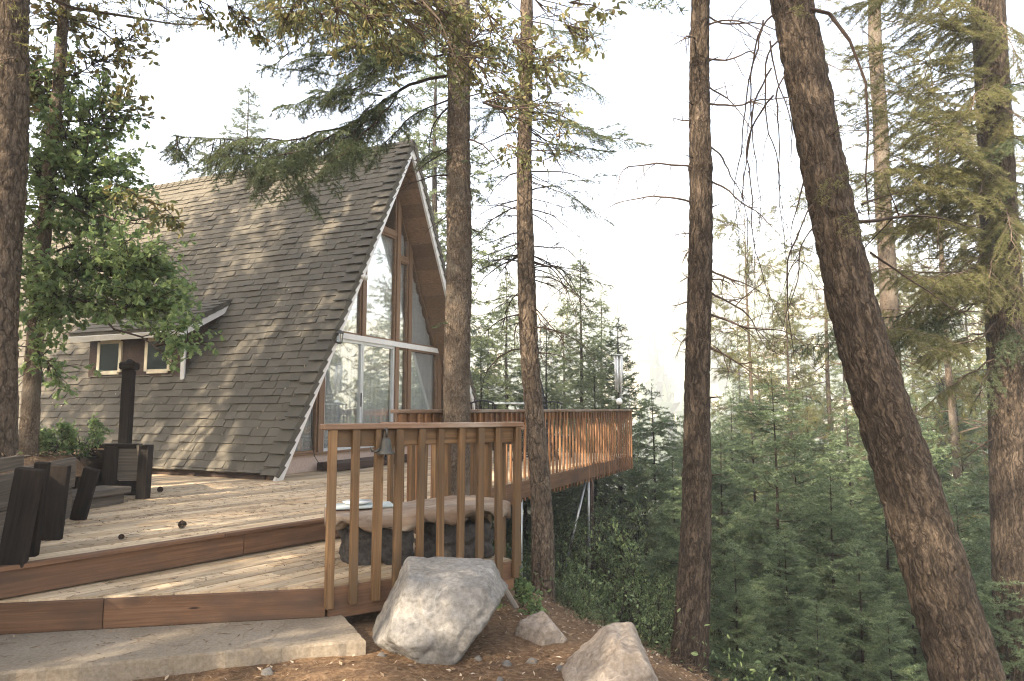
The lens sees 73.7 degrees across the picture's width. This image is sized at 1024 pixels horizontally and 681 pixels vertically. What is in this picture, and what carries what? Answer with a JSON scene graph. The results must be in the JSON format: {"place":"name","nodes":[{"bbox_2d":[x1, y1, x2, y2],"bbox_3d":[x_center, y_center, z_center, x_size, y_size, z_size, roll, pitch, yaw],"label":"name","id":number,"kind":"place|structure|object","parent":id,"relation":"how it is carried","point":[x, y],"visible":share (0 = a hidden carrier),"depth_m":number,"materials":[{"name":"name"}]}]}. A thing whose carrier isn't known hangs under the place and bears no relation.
{"place":"outdoors","nodes":[
{"label":"outdoors","id":0,"kind":"place"},
{"bbox_2d":[0,442,103,475],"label":"soil bank","id":1,"kind":"structure","parent":0,"point":[79,464],"depth_m":7.17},
{"bbox_2d":[39,418,78,456],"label":"shrub","id":2,"kind":"object","parent":1,"relation":"on","point":[61,427],"visible":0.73,"depth_m":7.31,"materials":[{"name":"green plant"}]},
{"bbox_2d":[54,412,113,488],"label":"shrub","id":3,"kind":"object","parent":1,"relation":"on","point":[72,444],"visible":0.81,"depth_m":7.49,"materials":[{"name":"green plant"}]},
{"bbox_2d":[18,0,224,457],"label":"oak tree","id":4,"kind":"object","parent":1,"relation":"on","point":[137,294],"visible":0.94,"depth_m":7.06,"materials":[{"name":"green plant"}]},
{"bbox_2d":[0,0,288,457],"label":"pine tree","id":5,"kind":"object","parent":1,"relation":"on","point":[15,58],"visible":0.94,"depth_m":6.54,"materials":[{"name":"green plant"}]},
{"bbox_3d":[-5.432,1.531,8.808,0.943,0.256,0.095,0,-6,0],"label":"landscape timber","id":6,"kind":"object","parent":1,"relation":"on","visible":0},
{"bbox_2d":[118,359,139,442],"bbox_3d":[-5.052,0.924,8.952,0.190,1.360,0.190,0,-6,0],"label":"wooden post","id":7,"kind":"object","parent":6,"relation":"on","point":[128,367],"visible":0.83,"depth_m":8.92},
{"bbox_2d":[24,0,1023,298],"label":"sky","id":8,"kind":"structure","parent":0,"point":[644,79],"materials":[{"name":"white"}]},
{"bbox_2d":[132,278,987,680],"bbox_3d":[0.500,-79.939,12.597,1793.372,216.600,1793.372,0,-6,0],"label":"ground","id":9,"kind":"structure","parent":0,"point":[366,668],"depth_m":4.44,"materials":[{"name":"soil"}]},
{"bbox_2d":[0,612,365,680],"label":"concrete step","id":10,"kind":"object","parent":9,"relation":"on","point":[339,635],"visible":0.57,"depth_m":4.06,"materials":[{"name":"concrete"}]},
{"bbox_2d":[0,481,493,679],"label":"fallen leaves","id":11,"kind":"object","parent":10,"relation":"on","point":[281,511],"visible":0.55,"depth_m":5.81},
{"bbox_2d":[0,534,514,634],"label":"deck","id":12,"kind":"structure","parent":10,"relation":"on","point":[225,598],"depth_m":4.58,"materials":[{"name":"wood"}]},
{"bbox_2d":[324,495,510,565],"bbox_3d":[-0.761,1.563,5.594,1.500,0.495,0.672,2,-6,-18],"label":"log bench","id":13,"kind":"object","parent":12,"relation":"on","point":[408,525],"visible":0.55,"depth_m":5.38,"materials":[{"name":"stone"}]},
{"bbox_2d":[319,422,523,609],"bbox_3d":[-0.625,1.236,5.102,1.637,1.235,0.140,4,-7,-33],"label":"deck railing","id":14,"kind":"object","parent":12,"relation":"attached to","point":[355,437],"visible":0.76,"depth_m":5.00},
{"bbox_2d":[370,427,394,459],"bbox_3d":[-0.908,0.730,4.832,0.168,0.228,0.155,0,-6,0],"label":"bell","id":15,"kind":"object","parent":14,"relation":"hanging from","point":[385,448],"visible":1,"depth_m":4.79,"materials":[{"name":"grey metal"}]},
{"bbox_2d":[380,422,524,565],"bbox_3d":[-0.630,1.363,6.355,0.140,1.175,1.973,6,-8,-44],"label":"deck railing","id":16,"kind":"object","parent":12,"relation":"attached to","point":[447,469],"visible":0.11,"depth_m":6.37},
{"bbox_2d":[217,81,269,171],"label":"conifer tree","id":17,"kind":"object","parent":9,"relation":"on","point":[247,115],"visible":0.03,"depth_m":35.21,"materials":[{"name":"green plant"}]},
{"bbox_2d":[0,450,625,598],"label":"wooden deck","id":18,"kind":"structure","parent":9,"relation":"on","point":[56,564],"depth_m":6.08,"materials":[{"name":"wood"}]},
{"bbox_2d":[0,455,99,567],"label":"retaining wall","id":19,"kind":"structure","parent":18,"relation":"on","point":[35,503],"depth_m":4.89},
{"bbox_2d":[39,443,153,498],"bbox_3d":[-5.000,1.525,8.179,1.810,0.611,1.042,0,-6,0],"label":"planter box","id":20,"kind":"object","parent":18,"relation":"on","point":[128,464],"visible":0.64,"depth_m":7.72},
{"bbox_2d":[71,485,130,510],"bbox_3d":[-4.400,1.626,7.022,0.400,0.175,0.825,-1,-6,14],"label":"plank step","id":21,"kind":"object","parent":18,"relation":"on","point":[105,495],"visible":0.48,"depth_m":7.12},
{"bbox_2d":[18,139,478,480],"bbox_3d":[-7.056,-0.575,15.223,11.352,6.346,7.104,-2,-6,23],"label":"cabin","id":22,"kind":"object","parent":18,"relation":"on","point":[364,343],"visible":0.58,"depth_m":12.31,"materials":[{"name":"wood"}]},
{"bbox_2d":[294,394,317,453],"bbox_3d":[-3.496,0.820,10.803,0.062,1.940,1.230,-2,-6,23],"label":"window","id":23,"kind":"structure","parent":22,"relation":"in","point":[304,445],"depth_m":11.18,"materials":[{"name":"clear glass"}]},
{"bbox_2d":[323,339,362,450],"bbox_3d":[-2.969,0.940,11.990,0.098,1.940,1.100,-2,-6,23],"label":"sliding door","id":24,"kind":"structure","parent":22,"relation":"in","point":[343,376],"depth_m":12.08,"materials":[{"name":"glass"}]},
{"bbox_2d":[343,284,361,335],"bbox_3d":[-3.045,-1.237,12.078,0.062,2.209,1.240,-2,-6,23],"label":"window","id":25,"kind":"structure","parent":22,"relation":"in","point":[353,324],"depth_m":12.47,"materials":[{"name":"clear glass"}]},
{"bbox_2d":[360,342,394,447],"bbox_3d":[-2.567,1.039,12.976,0.062,1.940,1.080,-2,-6,23],"label":"sliding door","id":26,"kind":"structure","parent":22,"relation":"in","point":[377,390],"depth_m":13.02,"materials":[{"name":"glass"}]},
{"bbox_2d":[366,232,396,340],"bbox_3d":[-2.556,-1.072,13.217,0.062,2.110,1.020,-2,-6,23],"label":"window","id":27,"kind":"structure","parent":22,"relation":"in","point":[381,282],"depth_m":13.31,"materials":[{"name":"clear glass"}]},
{"bbox_2d":[398,347,406,408],"bbox_3d":[-2.243,1.116,13.736,0.062,1.940,0.340,-2,-6,23],"label":"window","id":28,"kind":"structure","parent":22,"relation":"in","point":[402,351],"depth_m":13.84,"materials":[{"name":"clear glass"}]},
{"bbox_2d":[400,261,407,342],"bbox_3d":[-2.243,-0.774,13.927,0.062,1.660,0.340,-2,-6,23],"label":"window","id":29,"kind":"structure","parent":22,"relation":"in","point":[404,266],"depth_m":13.99,"materials":[{"name":"clear glass"}]},
{"bbox_2d":[411,349,436,408],"bbox_3d":[-1.907,1.196,14.524,0.062,1.940,1.140,-2,-6,23],"label":"window","id":30,"kind":"structure","parent":22,"relation":"in","point":[423,363],"depth_m":14.62,"materials":[{"name":"clear glass"}]},
{"bbox_2d":[412,260,435,347],"bbox_3d":[-1.918,-0.829,14.702,0.062,1.925,1.084,-2,-6,23],"label":"window","id":31,"kind":"structure","parent":22,"relation":"in","point":[422,335],"depth_m":14.55,"materials":[{"name":"clear glass"}]},
{"bbox_2d":[317,454,406,470],"bbox_3d":[-2.524,2.156,12.146,0.420,0.130,2.399,-2,-6,23],"label":"doorstep","id":32,"kind":"object","parent":18,"relation":"on","point":[345,464],"visible":0.5,"depth_m":11.34,"materials":[{"name":"brown wood"}]},
{"bbox_2d":[390,409,632,532],"bbox_3d":[0.738,1.819,11.315,0.140,1.345,9.334,-3,-6,25],"label":"deck railing","id":33,"kind":"object","parent":18,"relation":"attached to","point":[479,415],"visible":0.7,"depth_m":11.81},
{"bbox_2d":[157,0,534,520],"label":"fir tree","id":34,"kind":"object","parent":9,"relation":"on","point":[347,139],"visible":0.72,"depth_m":7.65,"materials":[{"name":"green plant"}]},
{"bbox_2d":[166,0,627,184],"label":"oak tree","id":35,"kind":"object","parent":9,"relation":"on","point":[424,11],"visible":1,"depth_m":6.26,"materials":[{"name":"plant"}]},
{"bbox_2d":[131,586,728,680],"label":"leaf litter","id":36,"kind":"object","parent":9,"relation":"on","point":[537,665],"visible":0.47,"depth_m":4.34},
{"bbox_2d":[372,556,507,664],"bbox_3d":[-0.504,1.754,4.416,0.958,0.572,0.751,0,-6,0],"label":"boulder","id":37,"kind":"object","parent":9,"relation":"on","point":[435,610],"visible":0.97,"depth_m":4.18,"materials":[{"name":"stone"}]},
{"bbox_2d":[387,10,549,404],"bbox_3d":[-3.017,-2.591,24.538,9.047,20.314,9.164,2,-6,-20],"label":"conifer tree","id":38,"kind":"object","parent":9,"relation":"on","point":[434,196],"visible":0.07,"depth_m":24.39,"materials":[{"name":"green plant"}]},
{"bbox_2d":[470,318,515,551],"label":"conifer tree","id":39,"kind":"object","parent":9,"relation":"on","point":[485,391],"visible":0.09,"depth_m":21.91,"materials":[{"name":"green plant"}]},
{"bbox_2d":[470,338,530,549],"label":"conifer tree","id":40,"kind":"object","parent":9,"relation":"on","point":[475,364],"visible":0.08,"depth_m":16.94,"materials":[{"name":"green plant"}]},
{"bbox_2d":[470,269,562,550],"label":"conifer tree","id":41,"kind":"object","parent":9,"relation":"on","point":[507,381],"visible":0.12,"depth_m":21.93,"materials":[{"name":"green plant"}]},
{"bbox_2d":[497,568,548,614],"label":"shrub","id":42,"kind":"object","parent":9,"relation":"on","point":[524,591],"visible":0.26,"depth_m":5.46,"materials":[{"name":"green plant"}]},
{"bbox_2d":[491,367,564,580],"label":"conifer tree","id":43,"kind":"object","parent":9,"relation":"on","point":[526,523],"visible":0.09,"depth_m":16.14,"materials":[{"name":"green plant"}]},
{"bbox_2d":[426,0,654,602],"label":"pine tree","id":44,"kind":"object","parent":9,"relation":"on","point":[542,546],"visible":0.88,"depth_m":8.23,"materials":[{"name":"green plant"}]},
{"bbox_2d":[514,611,567,645],"bbox_3d":[0.218,1.984,4.567,0.423,0.276,0.270,7,-7,-11],"label":"boulder","id":45,"kind":"object","parent":9,"relation":"on","point":[539,627],"visible":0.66,"depth_m":4.55,"materials":[{"name":"grey stone"}]},
{"bbox_2d":[506,317,587,571],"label":"conifer tree","id":46,"kind":"object","parent":9,"relation":"on","point":[555,392],"visible":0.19,"depth_m":17.84,"materials":[{"name":"green plant"}]},
{"bbox_2d":[508,510,597,602],"bbox_3d":[0.677,4.486,13.658,2.136,2.082,2.182,1,-6,-14],"label":"shrub","id":47,"kind":"object","parent":9,"relation":"on","point":[561,531],"visible":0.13,"depth_m":13.77,"materials":[{"name":"green plant"}]},
{"bbox_2d":[529,297,600,549],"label":"conifer tree","id":48,"kind":"object","parent":9,"relation":"on","point":[562,329],"visible":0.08,"depth_m":22.97,"materials":[{"name":"green plant"}]},
{"bbox_2d":[555,570,582,611],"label":"shrub","id":49,"kind":"object","parent":9,"relation":"on","point":[562,596],"visible":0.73,"depth_m":8.52,"materials":[{"name":"green plant"}]},
{"bbox_2d":[563,585,601,625],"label":"shrub","id":50,"kind":"object","parent":9,"relation":"on","point":[581,612],"visible":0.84,"depth_m":6.36,"materials":[{"name":"green plant"}]},
{"bbox_2d":[529,247,639,571],"bbox_3d":[2.088,2.604,19.966,4.621,10.815,4.509,4,-7,-33],"label":"conifer tree","id":51,"kind":"object","parent":9,"relation":"on","point":[568,375],"visible":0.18,"depth_m":19.89,"materials":[{"name":"green plant"}]},
{"bbox_2d":[554,502,622,615],"bbox_3d":[1.096,3.726,11.063,1.425,2.154,1.379,-2,-6,20],"label":"shrub","id":52,"kind":"object","parent":9,"relation":"on","point":[581,548],"visible":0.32,"depth_m":11.28,"materials":[{"name":"green plant"}]},
{"bbox_2d":[552,337,639,584],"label":"conifer tree","id":53,"kind":"object","parent":9,"relation":"on","point":[594,404],"visible":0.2,"depth_m":17.23,"materials":[{"name":"green plant"}]},
{"bbox_2d":[586,593,617,626],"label":"shrub","id":54,"kind":"object","parent":9,"relation":"on","point":[607,618],"visible":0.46,"depth_m":7.13,"materials":[{"name":"green plant"}]},
{"bbox_2d":[568,289,650,548],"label":"conifer tree","id":55,"kind":"object","parent":9,"relation":"on","point":[601,303],"visible":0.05,"depth_m":27.03,"materials":[{"name":"green plant"}]},
{"bbox_2d":[561,622,658,680],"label":"boulder","id":56,"kind":"object","parent":9,"relation":"on","point":[615,651],"visible":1,"depth_m":3.76,"materials":[{"name":"grey stone"}]},
{"bbox_2d":[567,317,659,545],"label":"conifer tree","id":57,"kind":"object","parent":9,"relation":"on","point":[634,414],"visible":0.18,"depth_m":19.84,"materials":[{"name":"green plant"}]},
{"bbox_2d":[554,469,672,603],"bbox_3d":[2.947,5.624,16.547,5.048,5.174,5.735,-2,-6,19],"label":"shrub","id":58,"kind":"object","parent":9,"relation":"on","point":[602,503],"visible":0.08,"depth_m":16.01,"materials":[{"name":"green plant"}]},
{"bbox_2d":[562,539,671,644],"bbox_3d":[1.302,3.463,9.226,1.764,1.493,1.467,0,-6,2],"label":"shrub","id":59,"kind":"object","parent":9,"relation":"on","point":[628,557],"visible":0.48,"depth_m":9.23,"materials":[{"name":"green plant"}]},
{"bbox_2d":[575,479,658,619],"bbox_3d":[2.027,4.548,13.780,2.368,3.595,2.287,4,-7,-33],"label":"shrub","id":60,"kind":"object","parent":9,"relation":"on","point":[633,530],"visible":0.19,"depth_m":13.39,"materials":[{"name":"green plant"}]},
{"bbox_2d":[581,516,676,650],"bbox_3d":[2.017,4.050,10.618,2.531,2.403,2.634,4,-7,-35],"label":"shrub","id":61,"kind":"object","parent":9,"relation":"on","point":[611,555],"visible":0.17,"depth_m":10.79,"materials":[{"name":"green plant"}]},
{"bbox_2d":[603,379,683,573],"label":"fir tree","id":62,"kind":"object","parent":9,"relation":"on","point":[653,471],"visible":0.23,"depth_m":16.58,"materials":[{"name":"green plant"}]},
{"bbox_2d":[621,573,675,658],"bbox_3d":[1.703,3.275,7.910,1.257,1.255,1.402,-1,-6,5],"label":"shrub","id":63,"kind":"object","parent":9,"relation":"on","point":[657,620],"visible":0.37,"depth_m":7.75,"materials":[{"name":"green plant"}]},
{"bbox_2d":[492,530,827,680],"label":"undergrowth","id":64,"kind":"object","parent":9,"relation":"on","point":[694,653],"visible":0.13,"depth_m":6.95,"materials":[{"name":"green plant"}]},
{"bbox_2d":[623,448,717,623],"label":"fir tree","id":65,"kind":"object","parent":9,"relation":"on","point":[660,492],"visible":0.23,"depth_m":12.69,"materials":[{"name":"green plant"}]},
{"bbox_2d":[617,475,744,676],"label":"fir tree","id":66,"kind":"object","parent":9,"relation":"on","point":[674,537],"visible":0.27,"depth_m":9.90,"materials":[{"name":"green plant"}]},
{"bbox_2d":[653,610,719,679],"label":"shrub","id":67,"kind":"object","parent":9,"relation":"on","point":[659,649],"visible":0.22,"depth_m":7.24,"materials":[{"name":"green plant"}]},
{"bbox_2d":[672,434,774,676],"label":"fir tree","id":68,"kind":"object","parent":9,"relation":"on","point":[721,479],"visible":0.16,"depth_m":11.13,"materials":[{"name":"green plant"}]},
{"bbox_2d":[638,512,810,672],"bbox_3d":[3.607,4.540,10.857,4.023,3.506,3.655,3,-7,-30],"label":"shrub","id":69,"kind":"object","parent":9,"relation":"on","point":[755,576],"visible":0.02,"depth_m":11.06,"materials":[{"name":"green plant"}]},
{"bbox_2d":[587,0,862,680],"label":"pine tree","id":70,"kind":"object","parent":9,"relation":"on","point":[693,596],"visible":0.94,"depth_m":6.43,"materials":[{"name":"plant"}]},
{"bbox_2d":[679,392,771,579],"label":"fir tree","id":71,"kind":"object","parent":9,"relation":"on","point":[715,443],"visible":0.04,"depth_m":17.71,"materials":[{"name":"green plant"}]},
{"bbox_2d":[709,552,770,680],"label":"shrub","id":72,"kind":"object","parent":9,"relation":"on","point":[740,613],"visible":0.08,"depth_m":8.79,"materials":[{"name":"green plant"}]},
{"bbox_2d":[710,316,779,494],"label":"conifer tree","id":73,"kind":"object","parent":9,"relation":"on","point":[740,384],"visible":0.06,"depth_m":33.89,"materials":[{"name":"green plant"}]},
{"bbox_2d":[677,421,814,577],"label":"fir tree","id":74,"kind":"object","parent":9,"relation":"on","point":[744,489],"visible":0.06,"depth_m":13.80,"materials":[{"name":"green plant"}]},
{"bbox_2d":[470,234,1023,514],"bbox_3d":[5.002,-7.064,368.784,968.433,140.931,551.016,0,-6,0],"label":"forest","id":75,"kind":"object","parent":9,"relation":"on","point":[653,271],"visible":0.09,"depth_m":320.62,"materials":[{"name":"plant"}]},
{"bbox_2d":[709,544,787,680],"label":"fir tree","id":76,"kind":"object","parent":9,"relation":"on","point":[749,658],"visible":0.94,"depth_m":6.59,"materials":[{"name":"green plant"}]},
{"bbox_2d":[672,203,839,505],"bbox_3d":[7.244,3.060,19.976,4.669,14.410,5.097,4,-7,-35],"label":"conifer tree","id":77,"kind":"object","parent":9,"relation":"on","point":[721,370],"visible":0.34,"depth_m":19.99,"materials":[{"name":"green plant"}]},
{"bbox_2d":[728,345,800,537],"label":"conifer tree","id":78,"kind":"object","parent":9,"relation":"on","point":[748,395],"visible":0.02,"depth_m":27.86,"materials":[{"name":"green plant"}]},
{"bbox_2d":[728,283,844,483],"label":"conifer tree","id":79,"kind":"object","parent":9,"relation":"on","point":[775,359],"visible":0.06,"depth_m":37.88,"materials":[{"name":"green plant"}]},
{"bbox_2d":[718,286,861,537],"bbox_3d":[6.062,3.440,14.515,3.332,9.431,3.060,0,-6,0],"label":"conifer tree","id":80,"kind":"object","parent":9,"relation":"on","point":[813,410],"visible":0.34,"depth_m":15.15,"materials":[{"name":"green plant"}]},
{"bbox_2d":[744,530,839,680],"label":"fir tree","id":81,"kind":"object","parent":9,"relation":"on","point":[773,593],"visible":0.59,"depth_m":7.86,"materials":[{"name":"green plant"}]},
{"bbox_2d":[710,368,878,678],"bbox_3d":[3.538,2.913,9.394,2.656,5.098,2.585,1,-6,-6],"label":"fir tree","id":82,"kind":"object","parent":9,"relation":"on","point":[760,524],"visible":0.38,"depth_m":9.36,"materials":[{"name":"green plant"}]},
{"bbox_2d":[731,435,880,673],"bbox_3d":[4.556,3.921,10.640,3.540,4.942,2.964,5,-8,-43],"label":"fir tree","id":83,"kind":"object","parent":9,"relation":"on","point":[818,491],"visible":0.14,"depth_m":10.68,"materials":[{"name":"green plant"}]},
{"bbox_2d":[746,386,868,581],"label":"fir tree","id":84,"kind":"object","parent":9,"relation":"on","point":[825,454],"visible":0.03,"depth_m":15.74,"materials":[{"name":"green plant"}]},
{"bbox_2d":[774,599,852,680],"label":"fir tree","id":85,"kind":"object","parent":9,"relation":"on","point":[830,666],"visible":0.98,"depth_m":6.70,"materials":[{"name":"green plant"}]},
{"bbox_2d":[624,0,1021,680],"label":"fir tree","id":86,"kind":"object","parent":9,"relation":"on","point":[958,640],"visible":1,"depth_m":4.89,"materials":[{"name":"brown plant"}]},
{"bbox_2d":[733,162,912,565],"bbox_3d":[7.567,2.643,16.854,4.622,14.168,5.061,-1,-6,8],"label":"conifer tree","id":87,"kind":"object","parent":9,"relation":"on","point":[830,420],"visible":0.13,"depth_m":17.07,"materials":[{"name":"green plant"}]},
{"bbox_2d":[800,323,865,502],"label":"conifer tree","id":88,"kind":"object","parent":9,"relation":"on","point":[843,389],"visible":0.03,"depth_m":32.78,"materials":[{"name":"green plant"}]},
{"bbox_2d":[772,467,923,679],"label":"fir tree","id":89,"kind":"object","parent":9,"relation":"on","point":[826,570],"visible":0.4,"depth_m":8.49,"materials":[{"name":"green plant"}]},
{"bbox_2d":[793,405,916,637],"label":"fir tree","id":90,"kind":"object","parent":9,"relation":"on","point":[847,453],"visible":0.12,"depth_m":13.15,"materials":[{"name":"green plant"}]},
{"bbox_2d":[805,542,916,680],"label":"fir tree","id":91,"kind":"object","parent":9,"relation":"on","point":[860,647],"visible":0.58,"depth_m":7.67,"materials":[{"name":"green plant"}]},
{"bbox_2d":[833,450,919,672],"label":"fir tree","id":92,"kind":"object","parent":9,"relation":"on","point":[868,484],"visible":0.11,"depth_m":10.82,"materials":[{"name":"green plant"}]},
{"bbox_2d":[750,0,1011,619],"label":"pine tree","id":93,"kind":"object","parent":9,"relation":"on","point":[889,299],"visible":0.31,"depth_m":13.75,"materials":[{"name":"green plant"}]},
{"bbox_2d":[849,610,928,680],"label":"fir tree","id":94,"kind":"object","parent":9,"relation":"on","point":[900,674],"visible":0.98,"depth_m":6.90,"materials":[{"name":"green plant"}]},
{"bbox_2d":[865,553,927,680],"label":"fir tree","id":95,"kind":"object","parent":9,"relation":"on","point":[910,618],"visible":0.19,"depth_m":8.27,"materials":[{"name":"green plant"}]},
{"bbox_2d":[790,0,1023,680],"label":"fir tree","id":96,"kind":"object","parent":9,"relation":"on","point":[995,277],"visible":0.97,"depth_m":7.45,"materials":[{"name":"green plant"}]},
{"bbox_2d":[834,421,989,635],"bbox_3d":[7.649,5.005,12.602,4.107,7.122,5.022,4,-7,-35],"label":"fir tree","id":97,"kind":"object","parent":9,"relation":"on","point":[935,454],"visible":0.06,"depth_m":12.51,"materials":[{"name":"green plant"}]},
{"bbox_2d":[814,23,1023,532],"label":"conifer tree","id":98,"kind":"object","parent":9,"relation":"on","point":[953,432],"visible":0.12,"depth_m":15.88,"materials":[{"name":"green plant"}]},
{"bbox_2d":[898,290,949,469],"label":"conifer tree","id":99,"kind":"object","parent":9,"relation":"on","point":[910,381],"visible":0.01,"depth_m":35.78,"materials":[{"name":"green plant"}]},
{"bbox_2d":[870,493,992,674],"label":"fir tree","id":100,"kind":"object","parent":9,"relation":"on","point":[984,547],"visible":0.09,"depth_m":9.17,"materials":[{"name":"green plant"}]},
{"bbox_2d":[876,330,987,526],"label":"conifer tree","id":101,"kind":"object","parent":9,"relation":"on","point":[924,404],"visible":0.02,"depth_m":23.79,"materials":[{"name":"green plant"}]},
{"bbox_2d":[874,67,1023,546],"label":"conifer tree","id":102,"kind":"object","parent":9,"relation":"on","point":[923,267],"visible":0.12,"depth_m":19.60,"materials":[{"name":"green plant"}]},
{"bbox_2d":[917,265,988,521],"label":"conifer tree","id":103,"kind":"object","parent":9,"relation":"on","point":[967,333],"visible":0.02,"depth_m":31.88,"materials":[{"name":"green plant"}]},
{"bbox_2d":[928,383,989,546],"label":"fir tree","id":104,"kind":"object","parent":9,"relation":"on","point":[975,458],"visible":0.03,"depth_m":16.52,"materials":[{"name":"green plant"}]},
{"bbox_2d":[946,432,991,583],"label":"fir tree","id":105,"kind":"object","parent":9,"relation":"on","point":[979,498],"visible":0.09,"depth_m":11.84,"materials":[{"name":"green plant"}]},
{"bbox_2d":[970,503,991,621],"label":"fir tree","id":106,"kind":"object","parent":9,"relation":"on","point":[986,576],"visible":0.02,"depth_m":9.97,"materials":[{"name":"green plant"}]},
{"bbox_2d":[977,577,1023,680],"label":"fir tree","id":107,"kind":"object","parent":9,"relation":"on","point":[1006,633],"visible":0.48,"depth_m":7.27,"materials":[{"name":"green plant"}]},
{"bbox_2d":[614,344,622,403],"bbox_3d":[2.347,0.311,15.045,0.200,2.190,0.200,0,-6,0],"label":"wind chime","id":108,"kind":"object","parent":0,"point":[618,360],"visible":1,"depth_m":14.96,"materials":[{"name":"metal"}]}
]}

